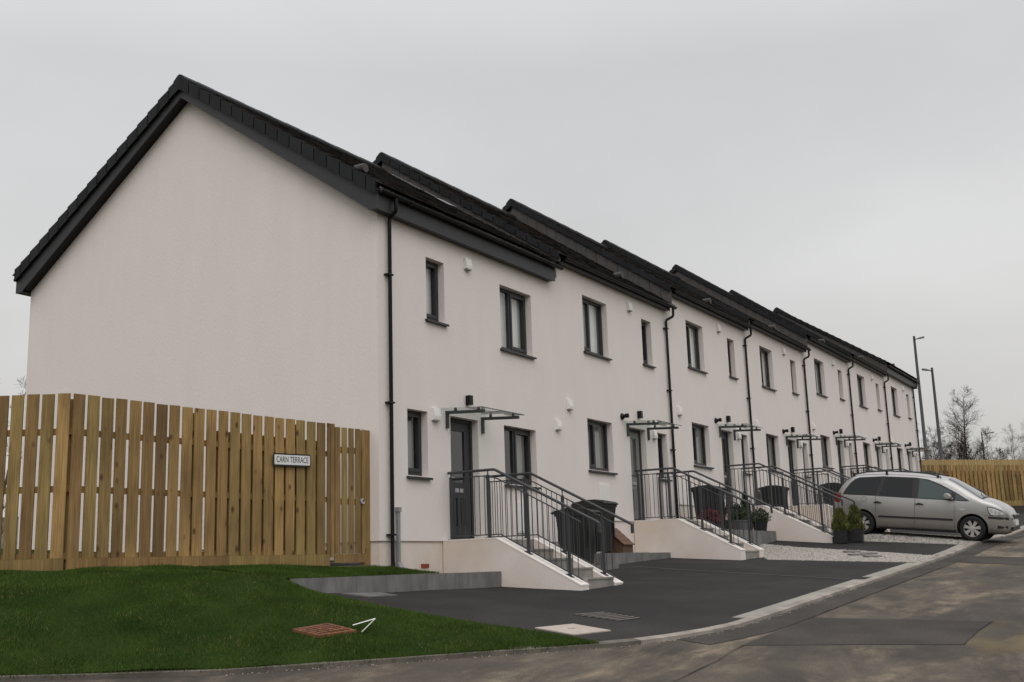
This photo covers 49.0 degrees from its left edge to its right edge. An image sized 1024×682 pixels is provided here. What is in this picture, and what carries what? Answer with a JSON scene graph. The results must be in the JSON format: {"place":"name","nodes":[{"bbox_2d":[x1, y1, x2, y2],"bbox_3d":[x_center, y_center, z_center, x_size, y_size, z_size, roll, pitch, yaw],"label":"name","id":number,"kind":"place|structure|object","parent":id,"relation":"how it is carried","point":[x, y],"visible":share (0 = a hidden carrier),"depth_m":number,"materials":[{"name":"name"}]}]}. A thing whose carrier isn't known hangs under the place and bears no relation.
{"place":"outdoors","nodes":[
{"label":"outdoors","id":0,"kind":"place"},
{"bbox_2d":[0,548,333,561],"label":"garden lawn","id":1,"kind":"structure","parent":0,"point":[17,551],"depth_m":21.17,"materials":[{"name":"green plant"}]},
{"bbox_2d":[0,563,602,677],"bbox_3d":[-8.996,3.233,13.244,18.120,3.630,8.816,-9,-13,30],"label":"lawn","id":2,"kind":"structure","parent":0,"point":[149,629],"depth_m":11.71,"materials":[{"name":"green plant"}]},
{"bbox_2d":[0,393,70,570],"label":"timber fence","id":3,"kind":"object","parent":2,"relation":"on","point":[39,559],"visible":0.97,"depth_m":14.06,"materials":[{"name":"brown wood"}]},
{"bbox_2d":[63,393,329,578],"bbox_3d":[-4.216,2.224,15.690,0.160,2.586,4.251,-11,-15,39],"label":"timber fence","id":4,"kind":"object","parent":2,"relation":"on","point":[260,508],"visible":0.95,"depth_m":15.46,"materials":[{"name":"brown wood"}]},
{"bbox_2d":[273,453,310,466],"bbox_3d":[-3.274,1.775,16.762,0.013,0.188,0.704,-11,-14,39],"label":"street sign","id":5,"kind":"object","parent":4,"relation":"attached to","point":[294,460],"visible":1,"depth_m":16.75,"materials":[{"name":"white metal"}]},
{"bbox_2d":[330,424,372,566],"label":"timber gate","id":6,"kind":"structure","parent":4,"relation":"attached to","point":[361,452],"depth_m":17.59,"materials":[{"name":"wood"}]},
{"bbox_2d":[293,623,356,637],"bbox_3d":[-1.972,3.049,11.855,0.343,0.131,0.578,-12,-15,42],"label":"manhole cover","id":7,"kind":"object","parent":2,"relation":"on","point":[323,630],"visible":1,"depth_m":11.80,"materials":[{"name":"metal"}]},
{"bbox_2d":[203,565,435,577],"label":"lawn","id":8,"kind":"structure","parent":0,"point":[321,571],"depth_m":15.43,"materials":[{"name":"green plant"}]},
{"bbox_2d":[1,517,952,548],"bbox_3d":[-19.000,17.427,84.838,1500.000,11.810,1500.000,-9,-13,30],"label":"ground","id":9,"kind":"structure","parent":0,"point":[2,535],"depth_m":38.81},
{"bbox_2d":[0,378,25,532],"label":"bare tree","id":10,"kind":"object","parent":9,"relation":"on","point":[5,484],"visible":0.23,"depth_m":26.96,"materials":[{"name":"brown plant"}]},
{"bbox_2d":[12,74,565,579],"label":"terraced house","id":11,"kind":"structure","parent":9,"relation":"on","point":[202,246],"depth_m":20.51,"materials":[{"name":"paint"}]},
{"bbox_2d":[406,410,432,479],"bbox_3d":[-1.674,1.754,18.952,0.347,1.171,0.671,-9,-13,30],"label":"window","id":12,"kind":"structure","parent":11,"relation":"in","point":[417,471],"depth_m":19.14,"materials":[{"name":"plastic"}]},
{"bbox_2d":[425,260,448,326],"bbox_3d":[-1.453,-0.856,19.998,0.347,1.175,0.656,-9,-13,30],"label":"window","id":13,"kind":"structure","parent":11,"relation":"in","point":[431,305],"depth_m":20.19,"materials":[{"name":"plastic"}]},
{"bbox_2d":[450,418,474,538],"bbox_3d":[-0.955,2.464,20.083,0.115,2.160,0.901,-9,-13,30],"label":"door","id":14,"kind":"structure","parent":11,"relation":"in","point":[459,425],"depth_m":20.25,"materials":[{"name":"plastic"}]},
{"bbox_2d":[499,287,536,358],"bbox_3d":[-0.006,-0.353,22.336,0.347,1.326,1.300,-9,-13,30],"label":"window","id":15,"kind":"structure","parent":11,"relation":"in","point":[510,310],"depth_m":22.49,"materials":[{"name":"plastic"}]},
{"bbox_2d":[504,427,541,488],"bbox_3d":[0.084,2.276,21.815,0.347,1.171,1.301,-9,-13,30],"label":"window","id":16,"kind":"structure","parent":11,"relation":"in","point":[517,451],"depth_m":22.19,"materials":[{"name":"plastic"}]},
{"bbox_2d":[372,152,681,553],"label":"terraced house","id":17,"kind":"structure","parent":9,"relation":"on","point":[618,423],"depth_m":25.85,"materials":[{"name":"paint"}]},
{"bbox_2d":[582,298,611,360],"bbox_3d":[1.790,-0.276,25.378,0.347,1.326,1.300,-9,-13,30],"label":"window","id":18,"kind":"structure","parent":17,"relation":"in","point":[589,313],"depth_m":25.70,"materials":[{"name":"plastic"}]},
{"bbox_2d":[587,420,617,474],"bbox_3d":[1.868,2.350,24.838,0.347,1.171,1.301,-9,-13,30],"label":"window","id":19,"kind":"structure","parent":17,"relation":"in","point":[594,428],"depth_m":25.17,"materials":[{"name":"plastic"}]},
{"bbox_2d":[629,428,644,520],"bbox_3d":[2.862,3.142,26.419,0.115,2.160,0.901,-9,-13,30],"label":"door","id":20,"kind":"structure","parent":17,"relation":"in","point":[634,434],"depth_m":26.65,"materials":[{"name":"plastic"}]},
{"bbox_2d":[641,321,655,368],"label":"window","id":21,"kind":"structure","parent":17,"relation":"in","point":[645,362],"depth_m":27.91,"materials":[{"name":"plastic"}]},
{"bbox_2d":[657,434,672,481],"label":"window","id":22,"kind":"structure","parent":17,"relation":"in","point":[659,436],"depth_m":27.89,"materials":[{"name":"plastic"}]},
{"bbox_2d":[443,538,622,590],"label":"entrance steps","id":23,"kind":"structure","parent":9,"relation":"on","point":[515,564],"depth_m":18.57,"materials":[{"name":"concrete"}]},
{"bbox_2d":[447,468,600,579],"bbox_3d":[0.158,3.012,18.587,2.900,1.894,0.100,-9,-13,30],"label":"stair railing","id":24,"kind":"object","parent":23,"relation":"on","point":[568,517],"visible":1,"depth_m":18.64,"materials":[{"name":"grey metal"}]},
{"bbox_2d":[485,472,633,577],"bbox_3d":[0.792,3.200,19.619,2.900,1.894,0.100,-9,-13,30],"label":"stair railing","id":25,"kind":"object","parent":23,"relation":"on","point":[602,546],"visible":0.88,"depth_m":19.57,"materials":[{"name":"grey metal"}]},
{"bbox_2d":[594,553,598,564],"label":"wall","id":26,"kind":"structure","parent":9,"relation":"on","point":[596,562],"depth_m":22.32,"materials":[{"name":"grey concrete"}]},
{"bbox_2d":[571,499,617,552],"bbox_3d":[1.707,3.821,23.141,0.828,1.092,0.580,-9,-14,33],"label":"wheelie bin","id":27,"kind":"object","parent":26,"relation":"on","point":[610,506],"visible":0.36,"depth_m":22.98,"materials":[{"name":"plastic"}]},
{"bbox_2d":[605,528,634,552],"bbox_3d":[2.240,4.176,23.557,0.475,0.531,0.530,-9,-13,30],"label":"storage box","id":28,"kind":"object","parent":26,"relation":"on","point":[622,543],"visible":0.59,"depth_m":23.36,"materials":[{"name":"brown wood"}]},
{"bbox_2d":[595,565,618,569],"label":"edging wall","id":29,"kind":"structure","parent":9,"relation":"on","point":[608,567],"depth_m":21.65,"materials":[{"name":"concrete"}]},
{"bbox_2d":[502,198,762,519],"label":"terraced house","id":30,"kind":"structure","parent":9,"relation":"on","point":[714,433],"depth_m":30.99,"materials":[{"name":"paint"}]},
{"bbox_2d":[685,322,707,373],"bbox_3d":[4.877,0.182,30.524,0.347,1.326,1.300,-9,-13,30],"label":"window","id":31,"kind":"structure","parent":30,"relation":"in","point":[689,332],"depth_m":30.92,"materials":[{"name":"plastic"}]},
{"bbox_2d":[692,424,713,468],"bbox_3d":[4.955,2.807,29.984,0.347,1.171,1.301,-9,-13,30],"label":"window","id":32,"kind":"structure","parent":30,"relation":"in","point":[695,428],"depth_m":30.37,"materials":[{"name":"plastic"}]},
{"bbox_2d":[721,431,732,504],"bbox_3d":[5.950,3.599,31.565,0.115,2.160,0.901,-9,-13,30],"label":"door","id":33,"kind":"structure","parent":30,"relation":"in","point":[724,434],"depth_m":31.85,"materials":[{"name":"plastic"}]},
{"bbox_2d":[727,341,738,379],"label":"window","id":34,"kind":"structure","parent":30,"relation":"in","point":[728,346],"depth_m":33.05,"materials":[{"name":"plastic"}]},
{"bbox_2d":[741,436,751,474],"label":"window","id":35,"kind":"structure","parent":30,"relation":"in","point":[742,445],"depth_m":33.03,"materials":[{"name":"plastic"}]},
{"bbox_2d":[598,552,670,564],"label":"edging wall","id":36,"kind":"structure","parent":9,"relation":"on","point":[620,558],"depth_m":23.40,"materials":[{"name":"concrete"}]},
{"bbox_2d":[634,518,763,559],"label":"entrance steps","id":37,"kind":"structure","parent":9,"relation":"on","point":[678,538],"depth_m":25.14,"materials":[{"name":"concrete"}]},
{"bbox_2d":[635,467,754,546],"bbox_3d":[4.077,3.713,25.199,2.790,1.838,0.100,-9,-13,30],"label":"stair railing","id":38,"kind":"object","parent":37,"relation":"on","point":[670,516],"visible":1,"depth_m":25.26,"materials":[{"name":"grey metal"}]},
{"bbox_2d":[657,470,772,545],"bbox_3d":[4.710,3.901,26.230,2.790,1.838,0.100,-9,-13,30],"label":"stair railing","id":39,"kind":"object","parent":37,"relation":"on","point":[720,502],"visible":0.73,"depth_m":26.24,"materials":[{"name":"grey metal"}]},
{"bbox_2d":[601,240,821,511],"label":"terraced house","id":40,"kind":"structure","parent":9,"relation":"on","point":[779,398],"depth_m":36.19,"materials":[{"name":"white paint"}]},
{"bbox_2d":[759,348,776,390],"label":"window","id":41,"kind":"structure","parent":40,"relation":"in","point":[761,350],"depth_m":36.06,"materials":[{"name":"plastic"}]},
{"bbox_2d":[766,435,782,472],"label":"window","id":42,"kind":"structure","parent":40,"relation":"in","point":[768,437],"depth_m":35.53,"materials":[{"name":"plastic"}]},
{"bbox_2d":[788,440,794,505],"bbox_3d":[9.045,4.306,36.661,0.115,2.160,0.901,-9,-13,30],"label":"door","id":43,"kind":"structure","parent":40,"relation":"in","point":[790,453],"depth_m":36.95,"materials":[{"name":"plastic"}]},
{"bbox_2d":[669,264,866,503],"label":"terraced house","id":44,"kind":"structure","parent":9,"relation":"on","point":[831,414],"depth_m":41.25,"materials":[{"name":"white paint"}]},
{"bbox_2d":[814,360,827,397],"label":"window","id":45,"kind":"structure","parent":44,"relation":"in","point":[819,374],"depth_m":41.22,"materials":[{"name":"plastic"}]},
{"bbox_2d":[820,436,834,468],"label":"window","id":46,"kind":"structure","parent":44,"relation":"in","point":[825,444],"depth_m":40.65,"materials":[{"name":"plastic"}]},
{"bbox_2d":[837,441,842,482],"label":"door","id":47,"kind":"structure","parent":44,"relation":"in","point":[838,446],"depth_m":42.14,"materials":[{"name":"plastic"}]},
{"bbox_2d":[726,505,833,542],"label":"entrance steps","id":48,"kind":"structure","parent":9,"relation":"on","point":[786,527],"depth_m":29.91,"materials":[{"name":"concrete"}]},
{"bbox_2d":[726,463,842,533],"bbox_3d":[7.312,4.235,30.242,3.130,2.013,0.100,-9,-13,30],"label":"stair railing","id":49,"kind":"object","parent":48,"relation":"on","point":[783,491],"visible":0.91,"depth_m":30.28,"materials":[{"name":"grey metal"}]},
{"bbox_2d":[743,466,854,527],"bbox_3d":[7.946,4.423,31.274,3.130,2.013,0.100,-9,-13,30],"label":"stair railing","id":50,"kind":"object","parent":48,"relation":"on","point":[799,514],"visible":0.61,"depth_m":31.32,"materials":[{"name":"grey metal"}]},
{"bbox_2d":[729,290,901,473],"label":"terraced house","id":51,"kind":"structure","parent":9,"relation":"on","point":[870,407],"depth_m":46.48,"materials":[{"name":"white paint"}]},
{"bbox_2d":[857,376,868,408],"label":"window","id":52,"kind":"structure","parent":51,"relation":"in","point":[859,378],"depth_m":46.33,"materials":[{"name":"plastic"}]},
{"bbox_2d":[863,443,868,470],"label":"window","id":53,"kind":"structure","parent":51,"relation":"in","point":[865,445],"depth_m":45.81,"materials":[{"name":"plastic"}]},
{"bbox_2d":[793,504,890,542],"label":"entrance steps","id":54,"kind":"structure","parent":9,"relation":"on","point":[812,511],"depth_m":35.53,"materials":[{"name":"concrete"}]},
{"bbox_2d":[792,468,847,505],"bbox_3d":[10.312,4.900,35.405,2.910,1.900,0.100,-9,-13,30],"label":"stair railing","id":55,"kind":"object","parent":54,"relation":"on","point":[815,481],"visible":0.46,"depth_m":35.85,"materials":[{"name":"grey metal"}]},
{"bbox_2d":[804,470,849,505],"bbox_3d":[10.945,5.088,36.437,2.910,1.900,0.100,-9,-13,30],"label":"stair railing","id":56,"kind":"object","parent":54,"relation":"on","point":[823,482],"visible":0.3,"depth_m":36.93,"materials":[{"name":"grey metal"}]},
{"bbox_2d":[773,307,930,471],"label":"terraced house","id":57,"kind":"structure","parent":9,"relation":"on","point":[900,385],"depth_m":51.51,"materials":[{"name":"paint"}]},
{"bbox_2d":[891,388,900,416],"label":"window","id":58,"kind":"structure","parent":57,"relation":"in","point":[891,388],"depth_m":51.43,"materials":[{"name":"plastic"}]},
{"bbox_2d":[913,336,928,459],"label":"lamp post","id":59,"kind":"object","parent":9,"relation":"on","point":[921,407],"visible":0.57,"depth_m":65.71,"materials":[{"name":"grey metal"}]},
{"bbox_2d":[922,367,942,459],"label":"lamp post","id":60,"kind":"object","parent":9,"relation":"on","point":[937,422],"visible":0.59,"depth_m":66.26,"materials":[{"name":"grey metal"}]},
{"bbox_2d":[922,426,956,465],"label":"bare tree","id":61,"kind":"object","parent":9,"relation":"on","point":[945,450],"visible":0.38,"depth_m":71.07,"materials":[{"name":"brown plant"}]},
{"bbox_2d":[926,411,976,468],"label":"bare tree","id":62,"kind":"object","parent":9,"relation":"on","point":[957,443],"visible":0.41,"depth_m":71.43,"materials":[{"name":"brown plant"}]},
{"bbox_2d":[934,387,1001,467],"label":"bare tree","id":63,"kind":"object","parent":9,"relation":"on","point":[962,428],"visible":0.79,"depth_m":70.96,"materials":[{"name":"brown plant"}]},
{"bbox_2d":[958,426,1011,460],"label":"bare tree","id":64,"kind":"object","parent":9,"relation":"on","point":[998,452],"visible":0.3,"depth_m":71.84,"materials":[{"name":"brown plant"}]},
{"bbox_2d":[994,423,1023,464],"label":"bare tree","id":65,"kind":"object","parent":9,"relation":"on","point":[1011,447],"visible":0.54,"depth_m":85.01,"materials":[{"name":"brown plant"}]},
{"bbox_2d":[1011,506,1023,511],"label":"retaining wall","id":66,"kind":"structure","parent":9,"relation":"on","point":[1018,508],"depth_m":54.15,"materials":[{"name":"grey concrete"}]},
{"bbox_2d":[922,465,1023,505],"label":"timber fence","id":67,"kind":"object","parent":66,"relation":"on","point":[1005,486],"visible":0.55,"depth_m":54.44,"materials":[{"name":"brown wood"}]},
{"bbox_2d":[0,0,1023,516],"label":"sky","id":68,"kind":"structure","parent":0,"point":[851,169],"materials":[{"name":"grey"}]},
{"bbox_2d":[5,537,1023,681],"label":"road","id":69,"kind":"structure","parent":0,"point":[964,591],"depth_m":11.51,"materials":[{"name":"grey asphalt"}]},
{"bbox_2d":[0,638,640,681],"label":"kerb","id":70,"kind":"structure","parent":69,"relation":"on","point":[165,672],"depth_m":10.72,"materials":[{"name":"grey concrete"}]},
{"bbox_2d":[634,527,1023,643],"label":"kerb","id":71,"kind":"structure","parent":69,"relation":"on","point":[733,624],"depth_m":15.62,"materials":[{"name":"concrete"}]},
{"bbox_2d":[744,617,992,644],"bbox_3d":[4.319,3.454,13.322,2.073,0.333,3.470,-9,-13,30],"label":"road patch","id":72,"kind":"object","parent":69,"relation":"on","point":[831,631],"visible":1,"depth_m":13.33,"materials":[{"name":"grey asphalt"}]},
{"bbox_2d":[921,459,1023,470],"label":"timber fence","id":73,"kind":"object","parent":69,"relation":"on","point":[1006,462],"visible":0.25,"depth_m":58.37,"materials":[{"name":"brown wood"}]},
{"bbox_2d":[959,556,1023,564],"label":"road seam","id":74,"kind":"object","parent":69,"relation":"on","point":[998,560],"visible":1,"depth_m":24.09,"materials":[{"name":"grey asphalt"}]},
{"bbox_2d":[326,557,905,640],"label":"driveway","id":75,"kind":"structure","parent":0,"point":[657,598],"depth_m":16.36,"materials":[{"name":"black asphalt"}]},
{"bbox_2d":[342,592,397,596],"bbox_3d":[-1.854,3.416,15.121,0.403,0.090,0.966,-7,-12,24],"label":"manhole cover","id":76,"kind":"object","parent":75,"relation":"on","point":[378,594],"visible":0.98,"depth_m":14.92,"materials":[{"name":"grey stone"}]},
{"bbox_2d":[289,571,501,592],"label":"edging wall","id":77,"kind":"structure","parent":75,"relation":"on","point":[396,583],"depth_m":16.16,"materials":[{"name":"concrete"}]},
{"bbox_2d":[535,624,610,634],"bbox_3d":[0.703,3.337,12.975,0.677,0.112,0.557,8,-15,-40],"label":"meter cover","id":78,"kind":"object","parent":75,"relation":"on","point":[573,629],"visible":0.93,"depth_m":12.94,"materials":[{"name":"white concrete"}]},
{"bbox_2d":[551,507,600,563],"bbox_3d":[1.226,3.726,21.387,0.828,1.092,0.580,-7,-13,25],"label":"wheelie bin","id":79,"kind":"object","parent":75,"relation":"on","point":[593,540],"visible":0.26,"depth_m":21.16,"materials":[{"name":"plastic"}]},
{"bbox_2d":[573,612,639,620],"bbox_3d":[1.193,3.474,14.133,0.543,0.112,0.648,9,-16,-44],"label":"drain cover","id":80,"kind":"object","parent":75,"relation":"on","point":[610,616],"visible":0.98,"depth_m":14.11,"materials":[{"name":"grey metal"}]},
{"bbox_2d":[732,579,864,617],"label":"kerb pavers","id":81,"kind":"object","parent":75,"relation":"on","point":[774,606],"visible":0.43,"depth_m":16.28,"materials":[{"name":"grey concrete"}]},
{"bbox_2d":[863,562,916,576],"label":"kerb pavers","id":82,"kind":"object","parent":75,"relation":"on","point":[888,570],"visible":0.41,"depth_m":21.48,"materials":[{"name":"grey concrete"}]},
{"bbox_2d":[758,544,934,562],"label":"gravel","id":83,"kind":"structure","parent":0,"point":[774,552],"depth_m":25.47,"materials":[{"name":"grey gravel"}]},
{"bbox_2d":[848,553,865,555],"bbox_3d":[7.865,4.874,25.629,0.390,0.082,0.440,-9,-13,30],"label":"stepping disc","id":84,"kind":"object","parent":83,"relation":"on","point":[856,554],"visible":0.82,"depth_m":25.50,"materials":[{"name":"grey stone"}]},
{"bbox_2d":[767,540,955,555],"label":"driveway","id":85,"kind":"structure","parent":0,"point":[919,548],"depth_m":28.16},
{"bbox_2d":[830,507,850,542],"bbox_3d":[8.570,4.776,29.288,0.584,0.957,0.575,-7,-13,25],"label":"potted conifer","id":86,"kind":"object","parent":85,"relation":"on","point":[840,527],"visible":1,"depth_m":29.15,"materials":[{"name":"green plant"}]},
{"bbox_2d":[847,503,865,541],"bbox_3d":[9.004,4.745,29.442,0.576,1.009,0.571,-7,-13,25],"label":"potted conifer","id":87,"kind":"object","parent":85,"relation":"on","point":[857,525],"visible":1,"depth_m":29.28,"materials":[{"name":"green plant"}]},
{"bbox_2d":[933,545,963,554],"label":"kerb pavers","id":88,"kind":"object","parent":85,"relation":"on","point":[949,549],"visible":0.5,"depth_m":26.67,"materials":[{"name":"grey concrete"}]},
{"bbox_2d":[864,531,972,544],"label":"gravel","id":89,"kind":"structure","parent":0,"point":[946,539],"depth_m":29.85,"materials":[{"name":"grey gravel"}]},
{"bbox_2d":[890,529,997,535],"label":"driveway","id":90,"kind":"structure","parent":0,"point":[926,532],"depth_m":35.46,"materials":[{"name":"black asphalt"}]},
{"bbox_2d":[833,470,1019,540],"bbox_3d":[11.339,4.500,30.884,4.658,1.836,2.274,-2,-7,31],"label":"parked car","id":91,"kind":"object","parent":90,"relation":"on","point":[884,500],"visible":0.94,"depth_m":30.14,"materials":[{"name":"silver metal"}]},
{"bbox_2d":[1016,512,1023,525],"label":"driveway","id":92,"kind":"structure","parent":0,"point":[1021,518],"depth_m":46.32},
{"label":"patio","id":93,"kind":"structure","parent":0,"visible":0},
{"bbox_2d":[691,485,726,526],"bbox_3d":[4.803,4.079,27.475,0.828,1.092,0.580,-8,-13,27],"label":"wheelie bin","id":94,"kind":"object","parent":93,"relation":"on","point":[706,504],"visible":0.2,"depth_m":27.28,"materials":[{"name":"plastic"}]},
{"bbox_2d":[698,507,720,526],"bbox_3d":[4.769,4.251,26.982,0.687,0.562,0.802,-9,-13,30],"label":"red plant","id":95,"kind":"object","parent":93,"relation":"on","point":[717,517],"visible":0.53,"depth_m":26.82,"materials":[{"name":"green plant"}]},
{"bbox_2d":[723,501,731,528],"bbox_3d":[5.340,4.350,28.071,0.719,0.763,0.701,-9,-13,30],"label":"potted phormium","id":96,"kind":"object","parent":93,"relation":"on","point":[726,525],"visible":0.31,"depth_m":27.88,"materials":[{"name":"brown plant"}]},
{"bbox_2d":[726,504,746,529],"bbox_3d":[5.875,4.611,29.381,0.560,0.736,0.548,5,-13,-30],"label":"potted bush","id":97,"kind":"object","parent":93,"relation":"on","point":[735,509],"visible":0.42,"depth_m":29.30,"materials":[{"name":"green plant"}]},
{"bbox_2d":[734,509,747,529],"bbox_3d":[5.852,4.552,28.631,0.653,0.556,0.591,-1,-11,-3],"label":"potted fern","id":98,"kind":"object","parent":93,"relation":"on","point":[744,525],"visible":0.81,"depth_m":28.51,"materials":[{"name":"grey plastic"}]},
{"bbox_2d":[741,492,752,529],"bbox_3d":[6.237,4.547,30.013,0.424,1.089,0.418,2,-12,-19],"label":"dark conifer","id":99,"kind":"object","parent":93,"relation":"on","point":[744,498],"visible":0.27,"depth_m":29.99,"materials":[{"name":"green plant"}]},
{"bbox_2d":[749,504,771,530],"bbox_3d":[6.492,4.631,29.483,0.626,0.699,0.677,-9,-13,30],"label":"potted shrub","id":100,"kind":"object","parent":93,"relation":"on","point":[762,519],"visible":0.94,"depth_m":29.33,"materials":[{"name":"green plant"}]},
{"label":"patio","id":101,"kind":"structure","parent":0,"visible":0},
{"bbox_2d":[758,485,788,509],"bbox_3d":[7.725,4.803,33.090,0.828,1.092,0.580,-8,-13,29],"label":"wheelie bin","id":102,"kind":"object","parent":101,"relation":"on","point":[765,495],"visible":0.28,"depth_m":32.91,"materials":[{"name":"plastic"}]},
{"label":"patio","id":103,"kind":"structure","parent":0,"visible":0},
{"bbox_2d":[821,482,840,504],"bbox_3d":[11.022,5.413,38.555,0.828,1.092,0.580,-8,-13,29],"label":"wheelie bin","id":104,"kind":"object","parent":103,"relation":"on","point":[833,484],"visible":0.06,"depth_m":38.37,"materials":[{"name":"plastic"}]},
{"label":"gravel bed","id":105,"kind":"structure","parent":0,"visible":0},
{"bbox_2d":[724,529,776,545],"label":"edging wall","id":106,"kind":"structure","parent":105,"relation":"on","point":[764,537],"depth_m":28.87,"materials":[{"name":"concrete"}]},
{"bbox_2d":[843,550,860,552],"bbox_3d":[8.028,4.985,26.577,0.390,0.086,0.440,-9,-13,30],"label":"stepping disc","id":107,"kind":"object","parent":105,"relation":"on","point":[851,551],"visible":0.82,"depth_m":26.44,"materials":[{"name":"grey concrete"}]},
{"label":"entrance steps","id":108,"kind":"object","parent":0,"visible":0},
{"bbox_2d":[841,465,879,483],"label":"stair railing","id":109,"kind":"object","parent":108,"relation":"on","point":[856,468],"visible":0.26,"depth_m":41.18,"materials":[{"name":"grey metal"}]},
{"bbox_2d":[849,467,882,476],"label":"stair railing","id":110,"kind":"object","parent":108,"relation":"on","point":[864,470],"visible":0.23,"depth_m":42.19,"materials":[{"name":"grey metal"}]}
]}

